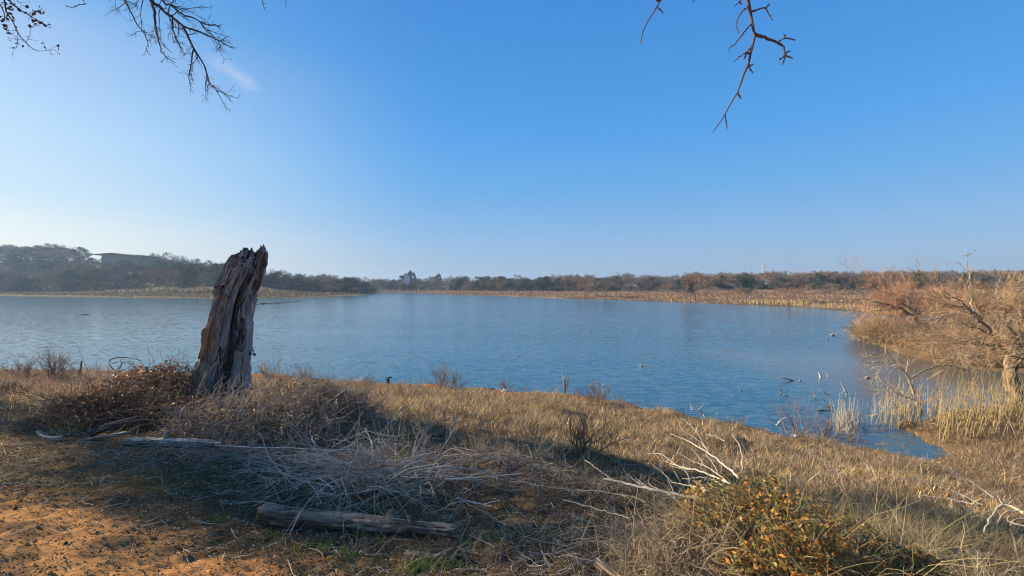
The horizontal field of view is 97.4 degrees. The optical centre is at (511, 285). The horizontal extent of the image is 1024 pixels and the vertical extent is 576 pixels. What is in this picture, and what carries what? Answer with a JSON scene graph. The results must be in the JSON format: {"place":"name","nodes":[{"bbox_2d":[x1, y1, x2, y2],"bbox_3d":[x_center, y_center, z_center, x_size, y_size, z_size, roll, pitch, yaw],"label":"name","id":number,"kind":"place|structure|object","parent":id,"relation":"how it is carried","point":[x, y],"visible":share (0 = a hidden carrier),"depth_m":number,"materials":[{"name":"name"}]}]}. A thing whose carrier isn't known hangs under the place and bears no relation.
{"place":"outdoors","nodes":[
{"label":"outdoors","id":0,"kind":"place"},
{"bbox_2d":[0,292,1023,461],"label":"water","id":1,"kind":"structure","parent":0,"point":[713,358],"depth_m":29.27,"materials":[{"name":"liquid"}]},
{"bbox_2d":[759,387,834,435],"bbox_3d":[7.662,3.389,12.193,1.826,1.301,1.265,0,0,11],"label":"bare shrub","id":2,"kind":"object","parent":1,"relation":"on","point":[794,417],"visible":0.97,"depth_m":12.01,"materials":[{"name":"brown plant"}]},
{"bbox_2d":[808,406,859,439],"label":"bare shrub","id":3,"kind":"object","parent":1,"relation":"on","point":[827,432],"visible":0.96,"depth_m":11.66,"materials":[{"name":"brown plant"}]},
{"bbox_2d":[0,259,1023,575],"bbox_3d":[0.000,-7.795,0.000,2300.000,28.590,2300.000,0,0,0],"label":"ground","id":4,"kind":"structure","parent":0,"point":[8,515],"depth_m":3.93,"materials":[{"name":"plant"}]},
{"bbox_2d":[0,374,34,394],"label":"bare shrub","id":5,"kind":"object","parent":4,"relation":"on","point":[8,387],"visible":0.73,"depth_m":8.13,"materials":[{"name":"brown plant"}]},
{"bbox_2d":[0,353,45,379],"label":"bare shrub","id":6,"kind":"object","parent":4,"relation":"on","point":[27,370],"visible":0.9,"depth_m":10.82,"materials":[{"name":"brown plant"}]},
{"bbox_2d":[11,277,37,291],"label":"evergreen tree","id":7,"kind":"object","parent":4,"relation":"on","point":[24,284],"visible":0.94,"depth_m":203.40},
{"bbox_2d":[0,0,58,58],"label":"leafy elm","id":8,"kind":"object","parent":4,"relation":"on","point":[20,10],"visible":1,"depth_m":4.00,"materials":[{"name":"brown plant"}]},
{"bbox_2d":[36,431,62,439],"bbox_3d":[-5.484,1.766,5.308,0.600,0.056,0.081,0,0,24],"label":"white stick","id":9,"kind":"object","parent":4,"relation":"on","point":[39,433],"visible":0.91,"depth_m":5.23,"materials":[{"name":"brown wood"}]},
{"bbox_2d":[28,344,84,379],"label":"bare shrub","id":10,"kind":"object","parent":4,"relation":"on","point":[54,368],"visible":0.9,"depth_m":11.62,"materials":[{"name":"brown plant"}]},
{"bbox_2d":[54,269,84,290],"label":"evergreen tree","id":11,"kind":"object","parent":4,"relation":"on","point":[72,275],"visible":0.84,"depth_m":204.06,"materials":[{"name":"plant"}]},
{"bbox_2d":[58,370,101,384],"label":"bare shrub","id":12,"kind":"object","parent":4,"relation":"on","point":[78,376],"visible":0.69,"depth_m":10.11,"materials":[{"name":"brown plant"}]},
{"bbox_2d":[69,246,92,259],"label":"evergreen tree","id":13,"kind":"object","parent":4,"relation":"on","point":[82,249],"visible":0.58,"depth_m":289.33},
{"bbox_2d":[76,268,111,288],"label":"evergreen tree","id":14,"kind":"object","parent":4,"relation":"on","point":[90,281],"visible":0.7,"depth_m":205.90,"materials":[{"name":"plant"}]},
{"bbox_2d":[75,265,113,287],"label":"bare tree","id":15,"kind":"object","parent":4,"relation":"on","point":[85,267],"visible":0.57,"depth_m":209.04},
{"bbox_2d":[77,431,130,441],"bbox_3d":[-4.724,1.742,5.208,0.482,0.074,0.053,0,0,-23],"label":"pale stick","id":16,"kind":"object","parent":4,"relation":"on","point":[108,435],"visible":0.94,"depth_m":5.21,"materials":[{"name":"grey wood"}]},
{"bbox_2d":[87,413,154,436],"bbox_3d":[-4.796,1.716,5.543,0.648,0.187,0.115,0,0,-37],"label":"bark plank","id":17,"kind":"object","parent":4,"relation":"on","point":[118,424],"visible":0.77,"depth_m":5.48,"materials":[{"name":"brown wood"}]},
{"bbox_2d":[92,253,162,267],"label":"hilltop house","id":18,"kind":"structure","parent":4,"relation":"on","point":[114,258],"depth_m":262.00,"materials":[{"name":"paint"}]},
{"bbox_2d":[0,345,267,449],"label":"bramble thicket","id":19,"kind":"object","parent":4,"relation":"on","point":[84,404],"visible":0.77,"depth_m":5.89,"materials":[{"name":"brown plant"}]},
{"bbox_2d":[139,269,161,291],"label":"bare tree","id":20,"kind":"object","parent":4,"relation":"on","point":[150,277],"visible":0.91,"depth_m":180.49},
{"bbox_2d":[151,266,182,292],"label":"bare tree","id":21,"kind":"object","parent":4,"relation":"on","point":[160,272],"visible":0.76,"depth_m":176.50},
{"bbox_2d":[121,432,223,448],"bbox_3d":[-3.760,1.721,4.995,1.119,0.204,0.138,0,0,2],"label":"bleached log","id":22,"kind":"object","parent":4,"relation":"on","point":[154,442],"visible":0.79,"depth_m":4.96,"materials":[{"name":"grey wood"}]},
{"bbox_2d":[65,0,285,110],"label":"bare oak","id":23,"kind":"object","parent":4,"relation":"on","point":[153,3],"visible":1,"depth_m":4.00,"materials":[{"name":"brown plant"}]},
{"bbox_2d":[162,264,194,285],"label":"evergreen tree","id":24,"kind":"object","parent":4,"relation":"on","point":[183,270],"visible":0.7,"depth_m":196.62,"materials":[{"name":"plant"}]},
{"bbox_2d":[0,287,363,297],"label":"bank scrub","id":25,"kind":"object","parent":4,"relation":"on","point":[207,292],"visible":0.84,"depth_m":177.37,"materials":[{"name":"beige plant"}]},
{"bbox_2d":[0,246,380,293],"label":"woodland","id":26,"kind":"object","parent":4,"relation":"on","point":[61,254],"visible":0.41,"depth_m":232.92,"materials":[{"name":"plant"}]},
{"bbox_2d":[185,263,206,282],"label":"evergreen tree","id":27,"kind":"object","parent":4,"relation":"on","point":[193,267],"visible":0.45,"depth_m":202.76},
{"bbox_2d":[204,262,224,281],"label":"evergreen tree","id":28,"kind":"object","parent":4,"relation":"on","point":[215,271],"visible":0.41,"depth_m":194.38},
{"bbox_2d":[180,244,267,399],"bbox_3d":[-4.537,0.689,7.010,1.285,2.667,1.049,0,0,-30],"label":"broken snag","id":29,"kind":"object","parent":4,"relation":"on","point":[228,329],"visible":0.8,"depth_m":6.76,"materials":[{"name":"brown wood"}]},
{"bbox_2d":[199,254,256,397],"bbox_3d":[-4.148,0.607,6.542,0.947,2.150,0.164,0,0,0],"label":"dry vine","id":30,"kind":"object","parent":29,"relation":"attached to","point":[243,263],"visible":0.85,"depth_m":6.52,"materials":[{"name":"brown plant"}]},
{"bbox_2d":[18,413,430,483],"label":"twig litter","id":31,"kind":"object","parent":4,"relation":"on","point":[236,451],"visible":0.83,"depth_m":4.67,"materials":[{"name":"brown plant"}]},
{"bbox_2d":[113,362,412,460],"bbox_3d":[-3.083,1.474,5.844,3.486,1.055,2.312,0,0,0],"label":"bramble tangle","id":32,"kind":"object","parent":4,"relation":"on","point":[253,415],"visible":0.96,"depth_m":5.56,"materials":[{"name":"brown plant"}]},
{"bbox_2d":[296,381,365,438],"bbox_3d":[-2.282,1.498,5.474,1.010,0.672,0.268,0,0,12],"label":"leaning branch","id":33,"kind":"object","parent":32,"relation":"on","point":[327,405],"visible":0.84,"depth_m":5.54,"materials":[{"name":"brown plant"}]},
{"bbox_2d":[253,355,285,377],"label":"bare shrub","id":34,"kind":"object","parent":4,"relation":"on","point":[263,372],"visible":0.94,"depth_m":17.73,"materials":[{"name":"brown plant"}]},
{"bbox_2d":[0,440,549,575],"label":"soil crumbs","id":35,"kind":"object","parent":4,"relation":"on","point":[65,542],"visible":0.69,"depth_m":3.05,"materials":[{"name":"soil"}]},
{"bbox_2d":[264,271,293,287],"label":"evergreen tree","id":36,"kind":"object","parent":4,"relation":"on","point":[274,275],"visible":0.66,"depth_m":199.82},
{"bbox_2d":[215,433,364,477],"bbox_3d":[-2.335,1.674,4.502,1.754,0.449,0.310,0,0,10],"label":"white branch","id":37,"kind":"object","parent":4,"relation":"on","point":[285,447],"visible":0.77,"depth_m":4.63,"materials":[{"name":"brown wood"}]},
{"bbox_2d":[288,277,308,290],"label":"evergreen tree","id":38,"kind":"object","parent":4,"relation":"on","point":[300,281],"visible":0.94,"depth_m":200.03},
{"bbox_2d":[292,361,322,379],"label":"bare shrub","id":39,"kind":"object","parent":4,"relation":"on","point":[299,373],"visible":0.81,"depth_m":16.37,"materials":[{"name":"brown plant"}]},
{"bbox_2d":[312,274,334,291],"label":"bare tree","id":40,"kind":"object","parent":4,"relation":"on","point":[326,276],"visible":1,"depth_m":206.83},
{"bbox_2d":[330,542,354,562],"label":"grass tuft","id":41,"kind":"object","parent":4,"relation":"on","point":[343,554],"visible":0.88,"depth_m":3.04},
{"bbox_2d":[254,502,462,538],"bbox_3d":[-1.161,1.779,3.434,1.581,0.223,0.184,0,0,3],"label":"fallen log","id":42,"kind":"object","parent":4,"relation":"on","point":[277,514],"visible":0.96,"depth_m":3.39,"materials":[{"name":"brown wood"}]},
{"bbox_2d":[191,385,541,545],"bbox_3d":[-1.250,1.489,4.209,2.989,0.978,2.286,0,0,0],"label":"brush pile","id":43,"kind":"object","parent":4,"relation":"on","point":[345,473],"visible":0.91,"depth_m":4.06,"materials":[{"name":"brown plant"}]},
{"bbox_2d":[270,466,333,486],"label":"dead branch","id":44,"kind":"object","parent":43,"relation":"on","point":[289,475],"visible":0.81,"depth_m":4.01,"materials":[{"name":"grey wood"}]},
{"bbox_2d":[313,484,389,496],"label":"dead branch","id":45,"kind":"object","parent":43,"relation":"on","point":[370,489],"visible":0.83,"depth_m":3.86,"materials":[{"name":"grey wood"}]},
{"bbox_2d":[376,447,436,465],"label":"dead branch","id":46,"kind":"object","parent":43,"relation":"on","point":[382,461],"visible":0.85,"depth_m":4.15,"materials":[{"name":"grey wood"}]},
{"bbox_2d":[456,497,499,508],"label":"dead branch","id":47,"kind":"object","parent":43,"relation":"on","point":[461,499],"visible":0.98,"depth_m":3.92,"materials":[{"name":"grey wood"}]},
{"bbox_2d":[446,470,521,480],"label":"dead branch","id":48,"kind":"object","parent":43,"relation":"on","point":[465,478],"visible":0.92,"depth_m":3.98,"materials":[{"name":"grey wood"}]},
{"bbox_2d":[398,554,427,575],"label":"grass tuft","id":49,"kind":"object","parent":4,"relation":"on","point":[410,565],"visible":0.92,"depth_m":2.91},
{"bbox_2d":[403,550,446,575],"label":"grass tuft","id":50,"kind":"object","parent":4,"relation":"on","point":[426,563],"visible":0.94,"depth_m":2.93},
{"bbox_2d":[406,433,445,453],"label":"bare shrub","id":51,"kind":"object","parent":4,"relation":"on","point":[423,449],"visible":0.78,"depth_m":5.38,"materials":[{"name":"brown plant"}]},
{"bbox_2d":[403,549,466,560],"bbox_3d":[-0.523,1.845,3.058,0.440,0.085,0.086,0,0,4],"label":"rotten log","id":52,"kind":"object","parent":4,"relation":"on","point":[407,553],"visible":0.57,"depth_m":3.04,"materials":[{"name":"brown wood"}]},
{"bbox_2d":[427,357,461,388],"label":"bare shrub","id":53,"kind":"object","parent":4,"relation":"on","point":[441,380],"visible":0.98,"depth_m":16.48,"materials":[{"name":"brown plant"}]},
{"bbox_2d":[438,548,471,573],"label":"grass tuft","id":54,"kind":"object","parent":4,"relation":"on","point":[453,562],"visible":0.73,"depth_m":2.95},
{"bbox_2d":[362,275,583,291],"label":"woodland","id":55,"kind":"object","parent":4,"relation":"on","point":[388,286],"visible":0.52,"depth_m":291.63,"materials":[{"name":"plant"}]},
{"bbox_2d":[473,276,494,290],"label":"evergreen tree","id":56,"kind":"object","parent":4,"relation":"on","point":[483,280],"visible":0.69,"depth_m":277.72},
{"bbox_2d":[302,427,673,520],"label":"twig litter","id":57,"kind":"object","parent":4,"relation":"on","point":[523,459],"visible":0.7,"depth_m":4.94,"materials":[{"name":"brown plant"}]},
{"bbox_2d":[494,277,513,290],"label":"evergreen tree","id":58,"kind":"object","parent":4,"relation":"on","point":[506,282],"visible":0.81,"depth_m":269.80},
{"bbox_2d":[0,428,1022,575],"bbox_3d":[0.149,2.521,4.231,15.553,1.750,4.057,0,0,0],"label":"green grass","id":59,"kind":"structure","parent":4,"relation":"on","point":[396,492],"depth_m":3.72,"materials":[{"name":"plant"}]},
{"bbox_2d":[0,363,1023,537],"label":"dry grass","id":60,"kind":"structure","parent":4,"relation":"on","point":[636,432],"depth_m":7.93,"materials":[{"name":"plant"}]},
{"bbox_2d":[0,406,1023,575],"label":"leaf litter","id":61,"kind":"object","parent":4,"relation":"on","point":[249,519],"visible":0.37,"depth_m":3.90,"materials":[{"name":"brown plant"}]},
{"bbox_2d":[0,416,1023,575],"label":"fallen twigs","id":62,"kind":"object","parent":4,"relation":"on","point":[318,571],"visible":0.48,"depth_m":3.86,"materials":[{"name":"wood"}]},
{"bbox_2d":[500,518,532,526],"bbox_3d":[0.041,1.950,3.710,0.275,0.041,0.139,0,0,0],"label":"ochre stone","id":63,"kind":"object","parent":4,"relation":"on","point":[518,521],"visible":0.61,"depth_m":3.70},
{"bbox_2d":[511,498,537,509],"bbox_3d":[0.112,1.969,4.037,0.254,0.081,0.214,0,0,0],"label":"ochre stone","id":64,"kind":"object","parent":4,"relation":"on","point":[521,505],"visible":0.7,"depth_m":4.00,"materials":[{"name":"stone"}]},
{"bbox_2d":[521,278,535,290],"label":"evergreen tree","id":65,"kind":"object","parent":4,"relation":"on","point":[528,285],"visible":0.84,"depth_m":256.19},
{"bbox_2d":[534,276,551,290],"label":"evergreen tree","id":66,"kind":"object","parent":4,"relation":"on","point":[545,278],"visible":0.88,"depth_m":250.91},
{"bbox_2d":[331,432,763,575],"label":"dry grass","id":67,"kind":"structure","parent":4,"relation":"on","point":[439,552],"depth_m":3.46,"materials":[{"name":"plant"}]},
{"bbox_2d":[436,489,670,575],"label":"twig litter","id":68,"kind":"object","parent":4,"relation":"on","point":[574,553],"visible":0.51,"depth_m":3.28,"materials":[{"name":"brown plant"}]},
{"bbox_2d":[520,481,644,502],"bbox_3d":[0.595,1.830,4.048,1.222,0.126,0.157,0,0,36],"label":"long branch","id":69,"kind":"object","parent":4,"relation":"on","point":[586,490],"visible":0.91,"depth_m":4.03,"materials":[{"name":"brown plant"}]},
{"bbox_2d":[573,277,599,295],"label":"bare tree","id":70,"kind":"object","parent":4,"relation":"on","point":[587,287],"visible":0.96,"depth_m":148.99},
{"bbox_2d":[576,379,615,402],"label":"bare shrub","id":71,"kind":"object","parent":4,"relation":"on","point":[594,393],"visible":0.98,"depth_m":14.30,"materials":[{"name":"brown plant"}]},
{"bbox_2d":[552,402,644,461],"bbox_3d":[1.159,1.893,5.992,1.269,0.890,0.791,0,0,0],"label":"shrub","id":72,"kind":"object","parent":4,"relation":"on","point":[584,448],"visible":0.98,"depth_m":5.99,"materials":[{"name":"brown plant"}]},
{"bbox_2d":[592,279,617,297],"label":"bare tree","id":73,"kind":"object","parent":4,"relation":"on","point":[606,285],"visible":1,"depth_m":135.98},
{"bbox_2d":[594,558,621,575],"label":"pale log","id":74,"kind":"object","parent":4,"relation":"on","point":[608,572],"visible":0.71,"depth_m":2.88,"materials":[{"name":"brown wood"}]},
{"bbox_2d":[608,387,641,412],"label":"bare shrub","id":75,"kind":"object","parent":4,"relation":"on","point":[618,401],"visible":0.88,"depth_m":12.56,"materials":[{"name":"brown plant"}]},
{"bbox_2d":[351,289,1023,318],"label":"meadow grass","id":76,"kind":"structure","parent":4,"relation":"on","point":[743,298],"depth_m":128.84,"materials":[{"name":"plant"}]},
{"bbox_2d":[647,453,731,484],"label":"bleached branch","id":77,"kind":"object","parent":4,"relation":"on","point":[680,467],"visible":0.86,"depth_m":3.98,"materials":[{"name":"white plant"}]},
{"bbox_2d":[678,274,707,301],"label":"bare tree","id":78,"kind":"object","parent":4,"relation":"on","point":[689,276],"visible":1,"depth_m":109.33,"materials":[{"name":"plant"}]},
{"bbox_2d":[573,473,827,575],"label":"dead vine heap","id":79,"kind":"object","parent":4,"relation":"on","point":[654,559],"visible":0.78,"depth_m":2.89,"materials":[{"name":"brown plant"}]},
{"bbox_2d":[670,419,739,478],"bbox_3d":[1.782,1.447,4.119,0.135,0.292,0.857,0,0,-19],"label":"bleached branch","id":80,"kind":"object","parent":4,"relation":"on","point":[724,465],"visible":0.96,"depth_m":4.18,"materials":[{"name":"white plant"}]},
{"bbox_2d":[679,448,732,488],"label":"bleached branch","id":81,"kind":"object","parent":4,"relation":"on","point":[706,466],"visible":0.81,"depth_m":4.01,"materials":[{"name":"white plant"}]},
{"bbox_2d":[640,0,794,132],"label":"bare mesquite","id":82,"kind":"object","parent":4,"relation":"on","point":[751,24],"visible":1,"depth_m":3.40,"materials":[{"name":"brown plant"}]},
{"bbox_2d":[714,275,735,289],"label":"evergreen tree","id":83,"kind":"object","parent":4,"relation":"on","point":[721,283],"visible":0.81,"depth_m":199.78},
{"bbox_2d":[733,273,752,287],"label":"evergreen tree","id":84,"kind":"object","parent":4,"relation":"on","point":[742,281],"visible":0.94,"depth_m":192.55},
{"bbox_2d":[752,271,775,289],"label":"bare tree","id":85,"kind":"object","parent":4,"relation":"on","point":[766,273],"visible":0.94,"depth_m":193.54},
{"bbox_2d":[549,439,1023,575],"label":"dry grass","id":86,"kind":"structure","parent":4,"relation":"on","point":[932,525],"depth_m":4.54,"materials":[{"name":"plant"}]},
{"bbox_2d":[603,464,719,505],"bbox_3d":[1.367,1.739,3.966,1.031,0.106,0.432,0,0,42],"label":"dead branch","id":87,"kind":"object","parent":86,"relation":"on","point":[647,488],"visible":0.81,"depth_m":3.94,"materials":[{"name":"wood"}]},
{"bbox_2d":[559,269,1023,290],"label":"woodland","id":88,"kind":"object","parent":4,"relation":"on","point":[768,286],"visible":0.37,"depth_m":199.94,"materials":[{"name":"plant"}]},
{"bbox_2d":[773,446,811,466],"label":"bare shrub","id":89,"kind":"object","parent":4,"relation":"on","point":[792,464],"visible":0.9,"depth_m":7.82,"materials":[{"name":"brown plant"}]},
{"bbox_2d":[777,281,808,301],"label":"bare tree","id":90,"kind":"object","parent":4,"relation":"on","point":[797,291],"visible":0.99,"depth_m":91.17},
{"bbox_2d":[794,272,814,288],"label":"bare tree","id":91,"kind":"object","parent":4,"relation":"on","point":[805,279],"visible":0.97,"depth_m":182.27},
{"bbox_2d":[593,438,1023,575],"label":"bramble bush","id":92,"kind":"object","parent":4,"relation":"on","point":[802,541],"visible":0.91,"depth_m":2.83,"materials":[{"name":"green plant"}]},
{"bbox_2d":[808,273,829,289],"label":"evergreen tree","id":93,"kind":"object","parent":4,"relation":"on","point":[819,276],"visible":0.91,"depth_m":177.42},
{"bbox_2d":[830,271,856,285],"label":"bare tree","id":94,"kind":"object","parent":4,"relation":"on","point":[836,276],"visible":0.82,"depth_m":175.78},
{"bbox_2d":[820,387,881,433],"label":"reeds","id":95,"kind":"object","parent":4,"relation":"on","point":[850,417],"visible":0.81,"depth_m":12.73,"materials":[{"name":"beige plant"}]},
{"bbox_2d":[849,276,930,314],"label":"willow thicket","id":96,"kind":"object","parent":4,"relation":"on","point":[886,300],"visible":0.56,"depth_m":61.50,"materials":[{"name":"brown plant"}]},
{"bbox_2d":[826,255,986,332],"bbox_3d":[28.138,0.699,31.650,12.437,5.771,7.668,0,0,0],"label":"bare willow","id":97,"kind":"object","parent":4,"relation":"on","point":[911,310],"visible":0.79,"depth_m":31.08,"materials":[{"name":"brown plant"}]},
{"bbox_2d":[795,400,1023,522],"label":"marsh grass","id":98,"kind":"structure","parent":4,"relation":"on","point":[986,448],"depth_m":10.07,"materials":[{"name":"plant"}]},
{"bbox_2d":[875,368,957,428],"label":"reeds","id":99,"kind":"object","parent":4,"relation":"on","point":[908,409],"visible":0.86,"depth_m":13.07,"materials":[{"name":"beige plant"}]},
{"bbox_2d":[906,272,931,289],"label":"evergreen tree","id":100,"kind":"object","parent":4,"relation":"on","point":[918,280],"visible":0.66,"depth_m":161.13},
{"bbox_2d":[829,303,1023,370],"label":"brush thicket","id":101,"kind":"object","parent":4,"relation":"on","point":[905,335],"visible":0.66,"depth_m":27.00,"materials":[{"name":"brown plant"}]},
{"bbox_2d":[854,330,1021,415],"bbox_3d":[13.279,2.704,14.566,6.396,2.749,2.021,0,0,-14],"label":"bare willow","id":102,"kind":"object","parent":4,"relation":"on","point":[913,376],"visible":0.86,"depth_m":14.27,"materials":[{"name":"brown plant"}]},
{"bbox_2d":[908,282,976,316],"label":"willow thicket","id":103,"kind":"object","parent":4,"relation":"on","point":[926,310],"visible":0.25,"depth_m":58.03,"materials":[{"name":"brown plant"}]},
{"bbox_2d":[936,272,963,287],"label":"bare tree","id":104,"kind":"object","parent":4,"relation":"on","point":[940,280],"visible":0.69,"depth_m":158.90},
{"bbox_2d":[907,244,1023,402],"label":"bare willow","id":105,"kind":"object","parent":4,"relation":"on","point":[1014,348],"visible":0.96,"depth_m":15.37,"materials":[{"name":"brown plant"}]},
{"bbox_2d":[941,286,999,318],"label":"willow thicket","id":106,"kind":"object","parent":4,"relation":"on","point":[981,309],"visible":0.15,"depth_m":54.62,"materials":[{"name":"brown plant"}]},
{"bbox_2d":[930,365,1023,443],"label":"reeds","id":107,"kind":"object","parent":4,"relation":"on","point":[992,397],"visible":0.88,"depth_m":12.22,"materials":[{"name":"beige plant"}]},
{"bbox_2d":[971,272,1001,285],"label":"bare tree","id":108,"kind":"object","parent":4,"relation":"on","point":[984,277],"visible":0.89,"depth_m":152.51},
{"bbox_2d":[970,495,1023,531],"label":"branch","id":109,"kind":"object","parent":4,"relation":"on","point":[999,506],"visible":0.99,"depth_m":4.12,"materials":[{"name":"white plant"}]},
{"bbox_2d":[976,283,1023,317],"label":"willow thicket","id":110,"kind":"object","parent":4,"relation":"on","point":[1010,308],"visible":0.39,"depth_m":51.99,"materials":[{"name":"brown plant"}]},
{"bbox_2d":[0,0,1023,285],"label":"sky","id":111,"kind":"structure","parent":0,"point":[371,139],"materials":[{"name":"blue"}]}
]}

